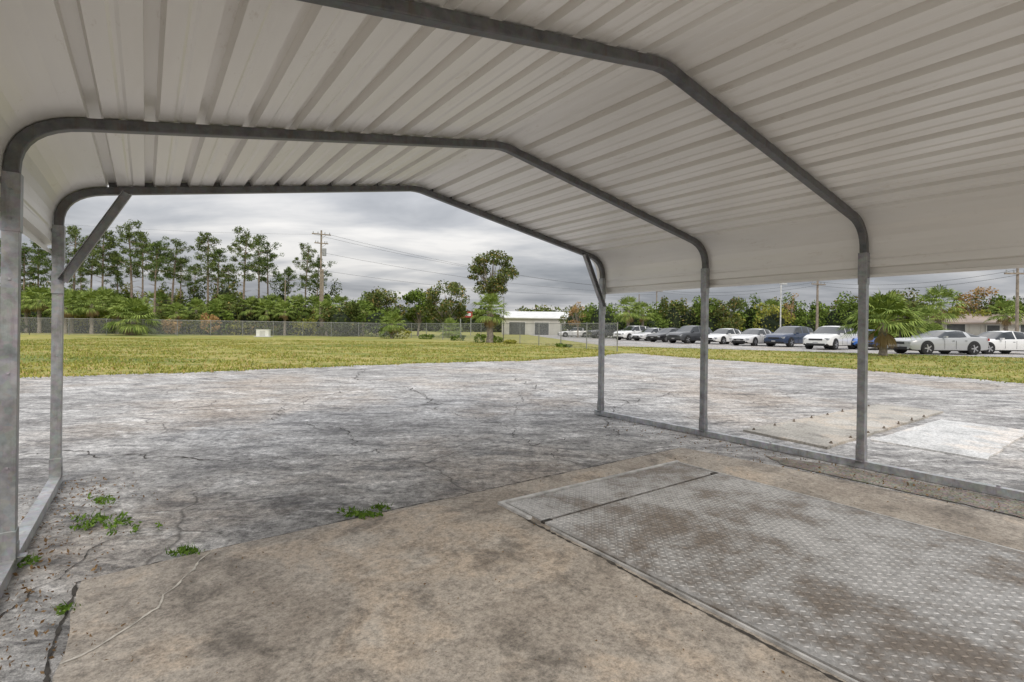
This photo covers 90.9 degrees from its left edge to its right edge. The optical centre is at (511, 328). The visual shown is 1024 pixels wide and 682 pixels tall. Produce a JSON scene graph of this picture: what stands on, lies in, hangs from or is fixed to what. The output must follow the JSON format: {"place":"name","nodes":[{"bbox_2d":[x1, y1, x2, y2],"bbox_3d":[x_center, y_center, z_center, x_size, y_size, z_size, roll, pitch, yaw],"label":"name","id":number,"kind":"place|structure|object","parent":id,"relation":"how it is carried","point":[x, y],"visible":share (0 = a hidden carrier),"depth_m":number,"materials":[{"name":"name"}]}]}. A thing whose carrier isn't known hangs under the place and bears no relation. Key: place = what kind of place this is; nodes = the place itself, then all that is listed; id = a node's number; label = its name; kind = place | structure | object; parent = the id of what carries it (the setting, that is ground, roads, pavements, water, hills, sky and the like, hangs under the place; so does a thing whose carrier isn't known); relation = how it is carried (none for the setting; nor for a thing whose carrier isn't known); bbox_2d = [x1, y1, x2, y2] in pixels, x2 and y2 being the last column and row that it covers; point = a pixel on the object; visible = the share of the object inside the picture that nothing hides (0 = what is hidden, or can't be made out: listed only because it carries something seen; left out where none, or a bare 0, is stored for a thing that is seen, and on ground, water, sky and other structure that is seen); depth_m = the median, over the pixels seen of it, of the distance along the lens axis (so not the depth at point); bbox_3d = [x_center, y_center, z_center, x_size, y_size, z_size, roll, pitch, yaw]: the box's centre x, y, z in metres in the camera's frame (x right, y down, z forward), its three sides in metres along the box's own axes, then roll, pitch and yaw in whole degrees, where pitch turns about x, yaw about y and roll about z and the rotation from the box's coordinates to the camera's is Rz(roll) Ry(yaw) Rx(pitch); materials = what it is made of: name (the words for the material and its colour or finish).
{"place":"outdoors","nodes":[
{"label":"outdoors","id":0,"kind":"place"},
{"bbox_2d":[0,353,1023,681],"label":"asphalt lot","id":1,"kind":"structure","parent":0,"point":[166,423],"depth_m":5.45,"materials":[{"name":"grey asphalt"}]},
{"bbox_2d":[17,552,42,567],"bbox_3d":[-2.376,1.132,2.484,0.089,0.066,0.111,1,0,-36],"label":"weed clump","id":2,"kind":"object","parent":1,"relation":"on","point":[30,561],"visible":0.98,"depth_m":2.48,"materials":[{"name":"green plant"}]},
{"bbox_2d":[68,510,127,522],"bbox_3d":[-2.496,1.133,3.036,0.376,0.073,0.188,1,0,0],"label":"weed clump","id":3,"kind":"object","parent":1,"relation":"on","point":[95,516],"visible":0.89,"depth_m":3.03,"materials":[{"name":"green plant"}]},
{"bbox_2d":[88,493,115,504],"bbox_3d":[-2.737,1.131,3.366,0.274,0.074,0.114,1,0,40],"label":"weed clump","id":4,"kind":"object","parent":1,"relation":"on","point":[100,499],"visible":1,"depth_m":3.34,"materials":[{"name":"green plant"}]},
{"bbox_2d":[69,511,162,535],"bbox_3d":[-2.278,1.137,2.953,0.498,0.072,0.267,1,0,15],"label":"weed clump","id":5,"kind":"object","parent":1,"relation":"on","point":[88,524],"visible":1,"depth_m":2.93,"materials":[{"name":"green plant"}]},
{"bbox_2d":[336,506,382,519],"bbox_3d":[-0.963,1.156,3.161,0.318,0.076,0.156,1,0,14],"label":"weed clump","id":6,"kind":"object","parent":1,"relation":"on","point":[359,514],"visible":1,"depth_m":3.16,"materials":[{"name":"green plant"}]},
{"bbox_2d":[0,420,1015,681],"bbox_3d":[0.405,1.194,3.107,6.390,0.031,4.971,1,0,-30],"label":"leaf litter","id":7,"kind":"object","parent":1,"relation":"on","point":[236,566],"visible":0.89,"depth_m":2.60,"materials":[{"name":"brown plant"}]},
{"bbox_2d":[0,368,1021,681],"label":"pavement cracks","id":8,"kind":"object","parent":1,"relation":"on","point":[50,652],"visible":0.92,"depth_m":3.43,"materials":[{"name":"black asphalt"}]},
{"bbox_2d":[0,0,1023,598],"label":"metal carport","id":9,"kind":"object","parent":1,"relation":"on","point":[628,146],"visible":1,"depth_m":3.08,"materials":[{"name":"metal"}]},
{"bbox_2d":[52,448,1023,681],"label":"concrete slab","id":10,"kind":"structure","parent":1,"relation":"on","point":[570,605],"depth_m":2.13,"materials":[{"name":"beige concrete"}]},
{"bbox_2d":[165,540,204,556],"bbox_3d":[-1.688,1.148,2.614,0.197,0.078,0.120,1,0,0],"label":"weed clump","id":11,"kind":"object","parent":10,"relation":"on","point":[182,550],"visible":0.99,"depth_m":2.60,"materials":[{"name":"green plant"}]},
{"bbox_2d":[59,537,413,663],"bbox_3d":[-1.282,1.167,2.493,0.634,0.001,1.476,1,0,44],"label":"slab crack filler","id":12,"kind":"object","parent":10,"relation":"on","point":[158,606],"visible":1,"depth_m":2.04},
{"bbox_2d":[498,460,1023,681],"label":"steel tread plate cover","id":13,"kind":"object","parent":10,"relation":"on","point":[848,593],"visible":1,"depth_m":2.50,"materials":[{"name":"silver metal"}]},
{"bbox_2d":[743,404,1023,460],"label":"concrete pad","id":14,"kind":"object","parent":1,"relation":"on","point":[824,430],"depth_m":6.02,"materials":[{"name":"grey concrete"}]},
{"bbox_2d":[767,456,1023,517],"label":"gravel strip","id":15,"kind":"object","parent":1,"relation":"on","point":[1007,506],"visible":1,"depth_m":3.91,"materials":[{"name":"grey gravel"}]},
{"bbox_2d":[0,185,1023,314],"label":"sky","id":16,"kind":"structure","parent":0,"point":[412,223],"materials":[{"name":"grey"}]},
{"bbox_2d":[20,330,1023,383],"bbox_3d":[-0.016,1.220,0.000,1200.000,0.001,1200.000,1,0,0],"label":"ground","id":17,"kind":"structure","parent":0,"point":[367,338],"depth_m":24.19,"materials":[{"name":"green plant"}]},
{"bbox_2d":[0,246,47,301],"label":"pine tree","id":18,"kind":"object","parent":17,"relation":"on","point":[26,256],"visible":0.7,"depth_m":58.01,"materials":[{"name":"green plant"}]},
{"bbox_2d":[21,292,45,332],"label":"sabal palm","id":19,"kind":"object","parent":17,"relation":"on","point":[24,311],"visible":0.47,"depth_m":54.88,"materials":[{"name":"green plant"}]},
{"bbox_2d":[21,285,51,332],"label":"sabal palm","id":20,"kind":"object","parent":17,"relation":"on","point":[38,306],"visible":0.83,"depth_m":53.70,"materials":[{"name":"green plant"}]},
{"bbox_2d":[22,240,50,292],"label":"pine tree","id":21,"kind":"object","parent":17,"relation":"on","point":[34,244],"visible":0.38,"depth_m":65.76,"materials":[{"name":"green plant"}]},
{"bbox_2d":[34,249,75,282],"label":"pine tree","id":22,"kind":"object","parent":17,"relation":"on","point":[45,253],"visible":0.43,"depth_m":59.27,"materials":[{"name":"green plant"}]},
{"bbox_2d":[44,293,82,333],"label":"sabal palm","id":23,"kind":"object","parent":17,"relation":"on","point":[67,314],"visible":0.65,"depth_m":52.88,"materials":[{"name":"green plant"}]},
{"bbox_2d":[49,288,88,332],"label":"sabal palm","id":24,"kind":"object","parent":17,"relation":"on","point":[71,291],"visible":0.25,"depth_m":54.85,"materials":[{"name":"green plant"}]},
{"bbox_2d":[67,266,92,291],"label":"pine tree","id":25,"kind":"object","parent":17,"relation":"on","point":[82,279],"visible":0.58,"depth_m":79.85,"materials":[{"name":"green plant"}]},
{"bbox_2d":[65,225,98,290],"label":"pine tree","id":26,"kind":"object","parent":17,"relation":"on","point":[74,230],"visible":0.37,"depth_m":63.69,"materials":[{"name":"green plant"}]},
{"bbox_2d":[68,288,110,333],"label":"sabal palm","id":27,"kind":"object","parent":17,"relation":"on","point":[91,311],"visible":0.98,"depth_m":53.77,"materials":[{"name":"green plant"}]},
{"bbox_2d":[71,238,116,291],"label":"pine tree","id":28,"kind":"object","parent":17,"relation":"on","point":[91,256],"visible":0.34,"depth_m":69.80,"materials":[{"name":"green plant"}]},
{"bbox_2d":[79,230,123,300],"bbox_3d":[-49.573,-5.802,60.969,3.335,12.688,3.971,1,0,-8],"label":"pine tree","id":29,"kind":"object","parent":17,"relation":"on","point":[100,252],"visible":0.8,"depth_m":61.05,"materials":[{"name":"green plant"}]},
{"bbox_2d":[85,285,119,315],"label":"sabal palm","id":30,"kind":"object","parent":17,"relation":"on","point":[102,290],"visible":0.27,"depth_m":57.61,"materials":[{"name":"green plant"}]},
{"bbox_2d":[100,294,130,333],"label":"sabal palm","id":31,"kind":"object","parent":17,"relation":"on","point":[115,299],"visible":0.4,"depth_m":55.66,"materials":[{"name":"green plant"}]},
{"bbox_2d":[104,251,141,289],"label":"pine tree","id":32,"kind":"object","parent":17,"relation":"on","point":[119,280],"visible":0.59,"depth_m":74.30,"materials":[{"name":"green plant"}]},
{"bbox_2d":[109,219,151,297],"bbox_3d":[-47.007,-6.392,61.860,4.472,13.939,3.715,1,0,38],"label":"pine tree","id":33,"kind":"object","parent":17,"relation":"on","point":[129,250],"visible":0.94,"depth_m":61.84,"materials":[{"name":"green plant"}]},
{"bbox_2d":[99,297,162,335],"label":"sabal palm","id":34,"kind":"object","parent":17,"relation":"on","point":[135,304],"visible":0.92,"depth_m":49.30,"materials":[{"name":"green plant"}]},
{"bbox_2d":[129,231,163,300],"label":"pine tree","id":35,"kind":"object","parent":17,"relation":"on","point":[142,234],"visible":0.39,"depth_m":71.79,"materials":[{"name":"green plant"}]},
{"bbox_2d":[124,240,173,333],"bbox_3d":[-41.355,-4.824,58.248,5.092,10.953,4.866,1,0,23],"label":"pine tree","id":36,"kind":"object","parent":17,"relation":"on","point":[157,263],"visible":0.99,"depth_m":58.03,"materials":[{"name":"green plant"}]},
{"bbox_2d":[142,290,171,316],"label":"sabal palm","id":37,"kind":"object","parent":17,"relation":"on","point":[159,295],"visible":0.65,"depth_m":59.72,"materials":[{"name":"green plant"}]},
{"bbox_2d":[157,236,195,318],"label":"pine tree","id":38,"kind":"object","parent":17,"relation":"on","point":[172,271],"visible":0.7,"depth_m":66.12,"materials":[{"name":"green plant"}]},
{"bbox_2d":[163,302,189,333],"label":"sabal palm","id":39,"kind":"object","parent":17,"relation":"on","point":[176,315],"visible":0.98,"depth_m":55.77,"materials":[{"name":"green plant"}]},
{"bbox_2d":[169,257,196,302],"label":"pine tree","id":40,"kind":"object","parent":17,"relation":"on","point":[188,268],"visible":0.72,"depth_m":74.89,"materials":[{"name":"green plant"}]},
{"bbox_2d":[20,308,365,335],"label":"fence line shrubs","id":41,"kind":"object","parent":17,"relation":"on","point":[188,328],"visible":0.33,"depth_m":58.32,"materials":[{"name":"green plant"}]},
{"bbox_2d":[182,297,206,333],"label":"sabal palm","id":42,"kind":"object","parent":17,"relation":"on","point":[195,302],"visible":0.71,"depth_m":59.68,"materials":[{"name":"green plant"}]},
{"bbox_2d":[187,231,229,303],"bbox_3d":[-37.322,-5.571,62.022,3.299,12.552,3.929,1,0,9],"label":"pine tree","id":43,"kind":"object","parent":17,"relation":"on","point":[201,241],"visible":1,"depth_m":61.64,"materials":[{"name":"green plant"}]},
{"bbox_2d":[21,270,401,336],"bbox_3d":[-56.742,-3.879,70.077,87.233,10.196,27.949,1,0,0],"label":"distant thicket","id":44,"kind":"object","parent":17,"relation":"on","point":[344,315],"visible":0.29,"depth_m":59.70,"materials":[{"name":"green plant"}]},
{"bbox_2d":[201,299,229,334],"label":"sabal palm","id":45,"kind":"object","parent":17,"relation":"on","point":[215,301],"visible":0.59,"depth_m":57.63,"materials":[{"name":"green plant"}]},
{"bbox_2d":[197,247,240,294],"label":"pine tree","id":46,"kind":"object","parent":17,"relation":"on","point":[219,252],"visible":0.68,"depth_m":71.83,"materials":[{"name":"green plant"}]},
{"bbox_2d":[227,226,264,310],"bbox_3d":[-32.404,-5.769,61.430,4.153,13.078,3.891,1,0,-27],"label":"pine tree","id":47,"kind":"object","parent":17,"relation":"on","point":[245,268],"visible":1,"depth_m":61.03,"materials":[{"name":"green plant"}]},
{"bbox_2d":[236,296,264,334],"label":"sabal palm","id":48,"kind":"object","parent":17,"relation":"on","point":[248,300],"visible":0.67,"depth_m":59.45,"materials":[{"name":"green plant"}]},
{"bbox_2d":[235,234,281,297],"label":"pine tree","id":49,"kind":"object","parent":17,"relation":"on","point":[257,272],"visible":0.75,"depth_m":68.13,"materials":[{"name":"green plant"}]},
{"bbox_2d":[247,247,283,295],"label":"pine tree","id":50,"kind":"object","parent":17,"relation":"on","point":[264,278],"visible":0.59,"depth_m":73.62,"materials":[{"name":"green plant"}]},
{"bbox_2d":[251,297,279,327],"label":"sabal palm","id":51,"kind":"object","parent":17,"relation":"on","point":[267,315],"visible":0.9,"depth_m":58.68,"materials":[{"name":"green plant"}]},
{"bbox_2d":[272,300,297,334],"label":"sabal palm","id":52,"kind":"object","parent":17,"relation":"on","point":[284,315],"visible":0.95,"depth_m":58.79,"materials":[{"name":"green plant"}]},
{"bbox_2d":[273,266,304,298],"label":"pine tree","id":53,"kind":"object","parent":17,"relation":"on","point":[288,270],"visible":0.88,"depth_m":81.97,"materials":[{"name":"green plant"}]},
{"bbox_2d":[286,294,312,317],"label":"sabal palm","id":54,"kind":"object","parent":17,"relation":"on","point":[299,299],"visible":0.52,"depth_m":61.47,"materials":[{"name":"green plant"}]},
{"bbox_2d":[292,243,319,305],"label":"pine tree","id":55,"kind":"object","parent":17,"relation":"on","point":[303,266],"visible":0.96,"depth_m":65.94,"materials":[{"name":"green plant"}]},
{"bbox_2d":[301,257,336,303],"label":"pine tree","id":56,"kind":"object","parent":17,"relation":"on","point":[317,265],"visible":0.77,"depth_m":75.80,"materials":[{"name":"green plant"}]},
{"bbox_2d":[20,317,617,350],"bbox_3d":[-32.922,-0.017,46.561,81.550,1.660,27.182,1,0,7],"label":"chain link fence","id":57,"kind":"object","parent":17,"relation":"on","point":[358,332],"visible":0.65,"depth_m":48.22,"materials":[{"name":"metal"}]},
{"bbox_2d":[312,230,330,319],"bbox_3d":[-23.530,-5.463,62.000,2.200,13.100,0.480,1,0,-29],"label":"utility pole","id":58,"kind":"object","parent":17,"relation":"on","point":[322,251],"visible":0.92,"depth_m":61.91,"materials":[{"name":"brown wood"}]},
{"bbox_2d":[311,299,337,335],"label":"sabal palm","id":59,"kind":"object","parent":17,"relation":"on","point":[326,303],"visible":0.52,"depth_m":59.76,"materials":[{"name":"green plant"}]},
{"bbox_2d":[360,286,414,335],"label":"oak tree","id":60,"kind":"object","parent":17,"relation":"on","point":[377,297],"visible":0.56,"depth_m":65.39,"materials":[{"name":"green plant"}]},
{"bbox_2d":[378,311,405,338],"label":"sabal palm","id":61,"kind":"object","parent":17,"relation":"on","point":[392,315],"visible":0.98,"depth_m":50.66,"materials":[{"name":"green plant"}]},
{"bbox_2d":[401,288,434,335],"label":"oak tree","id":62,"kind":"object","parent":17,"relation":"on","point":[415,295],"visible":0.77,"depth_m":67.38,"materials":[{"name":"green plant"}]},
{"bbox_2d":[418,280,469,334],"bbox_3d":[-7.840,-2.492,61.797,6.289,7.195,6.030,1,0,-33],"label":"oak tree","id":63,"kind":"object","parent":17,"relation":"on","point":[455,288],"visible":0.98,"depth_m":61.30,"materials":[{"name":"green plant"}]},
{"bbox_2d":[438,317,460,337],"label":"sabal palm","id":64,"kind":"object","parent":17,"relation":"on","point":[449,328],"visible":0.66,"depth_m":57.67,"materials":[{"name":"green plant"}]},
{"bbox_2d":[379,323,572,346],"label":"fence weeds","id":65,"kind":"object","parent":17,"relation":"on","point":[484,336],"visible":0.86,"depth_m":46.21,"materials":[{"name":"green plant"}]},
{"bbox_2d":[471,292,510,342],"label":"sabal palm","id":66,"kind":"object","parent":17,"relation":"on","point":[490,320],"visible":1,"depth_m":40.69,"materials":[{"name":"green plant"}]},
{"bbox_2d":[467,249,518,309],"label":"oak tree","id":67,"kind":"object","parent":17,"relation":"on","point":[492,284],"visible":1,"depth_m":65.06,"materials":[{"name":"green plant"}]},
{"bbox_2d":[213,304,827,331],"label":"woods","id":68,"kind":"object","parent":17,"relation":"on","point":[475,328],"visible":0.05,"depth_m":137.78,"materials":[{"name":"green plant"}]},
{"bbox_2d":[568,302,585,337],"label":"autumn tree","id":69,"kind":"object","parent":17,"relation":"on","point":[572,310],"visible":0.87,"depth_m":70.02,"materials":[{"name":"brown plant"}]},
{"bbox_2d":[557,290,1023,337],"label":"distant tree line","id":70,"kind":"object","parent":17,"relation":"on","point":[770,320],"visible":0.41,"depth_m":66.80,"materials":[{"name":"green plant"}]},
{"bbox_2d":[811,281,825,328],"bbox_3d":[33.906,-1.751,55.991,2.200,7.200,0.320,1,0,-23],"label":"utility pole","id":71,"kind":"object","parent":17,"relation":"on","point":[817,301],"visible":0.8,"depth_m":55.92,"materials":[{"name":"brown wood"}]},
{"bbox_2d":[65,224,1015,295],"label":"power lines","id":72,"kind":"object","parent":71,"relation":"attached to","point":[594,290],"visible":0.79,"depth_m":63.96,"materials":[{"name":"black metal"}]},
{"bbox_2d":[836,289,931,355],"bbox_3d":[19.872,-0.370,26.954,4.153,3.697,4.196,1,0,0],"label":"sabal palm","id":73,"kind":"object","parent":17,"relation":"on","point":[885,305],"visible":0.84,"depth_m":26.42,"materials":[{"name":"green plant"}]},
{"bbox_2d":[914,322,948,335],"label":"sabal palm","id":74,"kind":"object","parent":17,"relation":"on","point":[932,327],"visible":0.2,"depth_m":39.78,"materials":[{"name":"green plant"}]},
{"bbox_2d":[1004,268,1023,331],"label":"utility pole","id":75,"kind":"object","parent":17,"relation":"on","point":[1017,273],"visible":0.78,"depth_m":37.92,"materials":[{"name":"brown wood"}]},
{"bbox_2d":[533,335,1023,357],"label":"parking lot","id":76,"kind":"structure","parent":0,"point":[730,345],"depth_m":38.14,"materials":[{"name":"grey asphalt"}]},
{"bbox_2d":[500,311,570,334],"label":"metal warehouse","id":77,"kind":"structure","parent":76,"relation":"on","point":[530,317],"depth_m":94.39,"materials":[{"name":"white metal"}]},
{"bbox_2d":[558,327,587,336],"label":"white sedan","id":78,"kind":"object","parent":76,"relation":"on","point":[570,331],"visible":0.72,"depth_m":73.11,"materials":[{"name":"white paint"}]},
{"bbox_2d":[587,324,625,338],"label":"dark pickup truck","id":79,"kind":"object","parent":76,"relation":"on","point":[607,327],"visible":0.27,"depth_m":66.09,"materials":[{"name":"grey paint"}]},
{"bbox_2d":[613,295,646,325],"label":"sabal palm","id":80,"kind":"object","parent":76,"relation":"on","point":[628,318],"visible":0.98,"depth_m":63.61,"materials":[{"name":"green plant"}]},
{"bbox_2d":[613,326,648,339],"bbox_3d":[13.898,0.559,58.003,4.721,1.700,2.180,1,0,-32],"label":"white suv","id":81,"kind":"object","parent":76,"relation":"on","point":[626,332],"visible":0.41,"depth_m":57.05,"materials":[{"name":"white paint"}]},
{"bbox_2d":[631,301,656,325],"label":"sabal palm","id":82,"kind":"object","parent":76,"relation":"on","point":[646,307],"visible":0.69,"depth_m":65.70,"materials":[{"name":"green plant"}]},
{"bbox_2d":[630,328,661,340],"bbox_3d":[15.384,0.694,55.595,4.891,1.470,2.140,1,0,-32],"label":"silver sedan","id":83,"kind":"object","parent":76,"relation":"on","point":[644,333],"visible":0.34,"depth_m":54.68,"materials":[{"name":"white paint"}]},
{"bbox_2d":[646,328,682,341],"bbox_3d":[15.984,0.702,51.395,4.891,1.470,2.140,1,0,-32],"label":"black sedan","id":84,"kind":"object","parent":76,"relation":"on","point":[659,335],"visible":0.41,"depth_m":50.40,"materials":[{"name":"black paint"}]},
{"bbox_2d":[649,300,686,328],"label":"oak tree","id":85,"kind":"object","parent":76,"relation":"on","point":[658,309],"visible":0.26,"depth_m":70.89,"materials":[{"name":"green plant"}]},
{"bbox_2d":[666,325,712,343],"bbox_3d":[16.798,0.598,47.603,4.721,1.700,2.180,1,0,-32],"label":"grey suv","id":86,"kind":"object","parent":76,"relation":"on","point":[688,334],"visible":0.78,"depth_m":46.64,"materials":[{"name":"grey paint"}]},
{"bbox_2d":[708,328,744,343],"bbox_3d":[19.584,0.750,46.395,4.891,1.470,2.140,1,0,-32],"label":"white sedan","id":87,"kind":"object","parent":76,"relation":"on","point":[722,336],"visible":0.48,"depth_m":45.38,"materials":[{"name":"white paint"}]},
{"bbox_2d":[709,296,745,328],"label":"oak tree","id":88,"kind":"object","parent":76,"relation":"on","point":[733,304],"visible":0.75,"depth_m":64.36,"materials":[{"name":"green plant"}]},
{"bbox_2d":[729,328,775,345],"bbox_3d":[20.584,0.763,42.794,4.891,1.470,2.140,1,0,-35],"label":"silver sedan","id":89,"kind":"object","parent":76,"relation":"on","point":[753,337],"visible":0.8,"depth_m":41.76,"materials":[{"name":"white paint"}]},
{"bbox_2d":[763,326,813,346],"bbox_3d":[22.598,0.675,41.003,4.721,1.700,2.180,1,0,-32],"label":"navy suv","id":90,"kind":"object","parent":76,"relation":"on","point":[789,336],"visible":0.82,"depth_m":40.10,"materials":[{"name":"blue paint"}]},
{"bbox_2d":[803,326,857,349],"bbox_3d":[22.898,0.679,36.203,4.721,1.700,2.180,1,0,-35],"label":"white suv","id":91,"kind":"object","parent":76,"relation":"on","point":[829,337],"visible":0.9,"depth_m":35.30,"materials":[{"name":"white paint"}]},
{"bbox_2d":[870,288,926,337],"bbox_3d":[42.985,-1.338,55.842,6.751,6.250,6.240,1,0,0],"label":"oak tree","id":92,"kind":"object","parent":76,"relation":"on","point":[910,301],"visible":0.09,"depth_m":54.81,"materials":[{"name":"green plant"}]},
{"bbox_2d":[913,304,949,327],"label":"sabal palm","id":93,"kind":"object","parent":76,"relation":"on","point":[928,310],"visible":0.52,"depth_m":47.70,"materials":[{"name":"green plant"}]},
{"bbox_2d":[887,330,989,354],"bbox_3d":[25.402,0.837,30.201,5.091,1.450,2.260,1,0,-6],"label":"silver coupe","id":94,"kind":"object","parent":76,"relation":"on","point":[944,341],"visible":0.98,"depth_m":29.35,"materials":[{"name":"grey paint"}]},
{"bbox_2d":[913,284,969,324],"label":"oak tree","id":95,"kind":"object","parent":76,"relation":"on","point":[943,290],"visible":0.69,"depth_m":49.58,"materials":[{"name":"green plant"}]},
{"bbox_2d":[911,323,1014,336],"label":"walls","id":96,"kind":"structure","parent":76,"relation":"on","point":[976,329],"depth_m":50.61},
{"bbox_2d":[906,314,1023,323],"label":"roof","id":97,"kind":"structure","parent":96,"relation":"on","point":[974,319],"depth_m":51.20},
{"bbox_2d":[947,324,1023,332],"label":"openings","id":98,"kind":"object","parent":96,"relation":"attached to","point":[958,327],"visible":0.42,"depth_m":50.89,"materials":[{"name":"glass"}]},
{"bbox_2d":[955,286,998,313],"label":"autumn tree","id":99,"kind":"object","parent":76,"relation":"on","point":[970,296],"visible":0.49,"depth_m":54.90,"materials":[{"name":"brown plant"}]},
{"bbox_2d":[958,331,1023,353],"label":"white sedan","id":100,"kind":"object","parent":76,"relation":"on","point":[1004,341],"visible":0.52,"depth_m":30.94,"materials":[{"name":"white paint"}]},
{"bbox_2d":[981,299,1023,330],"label":"sabal palm","id":101,"kind":"object","parent":76,"relation":"on","point":[1005,320],"visible":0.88,"depth_m":47.88,"materials":[{"name":"green plant"}]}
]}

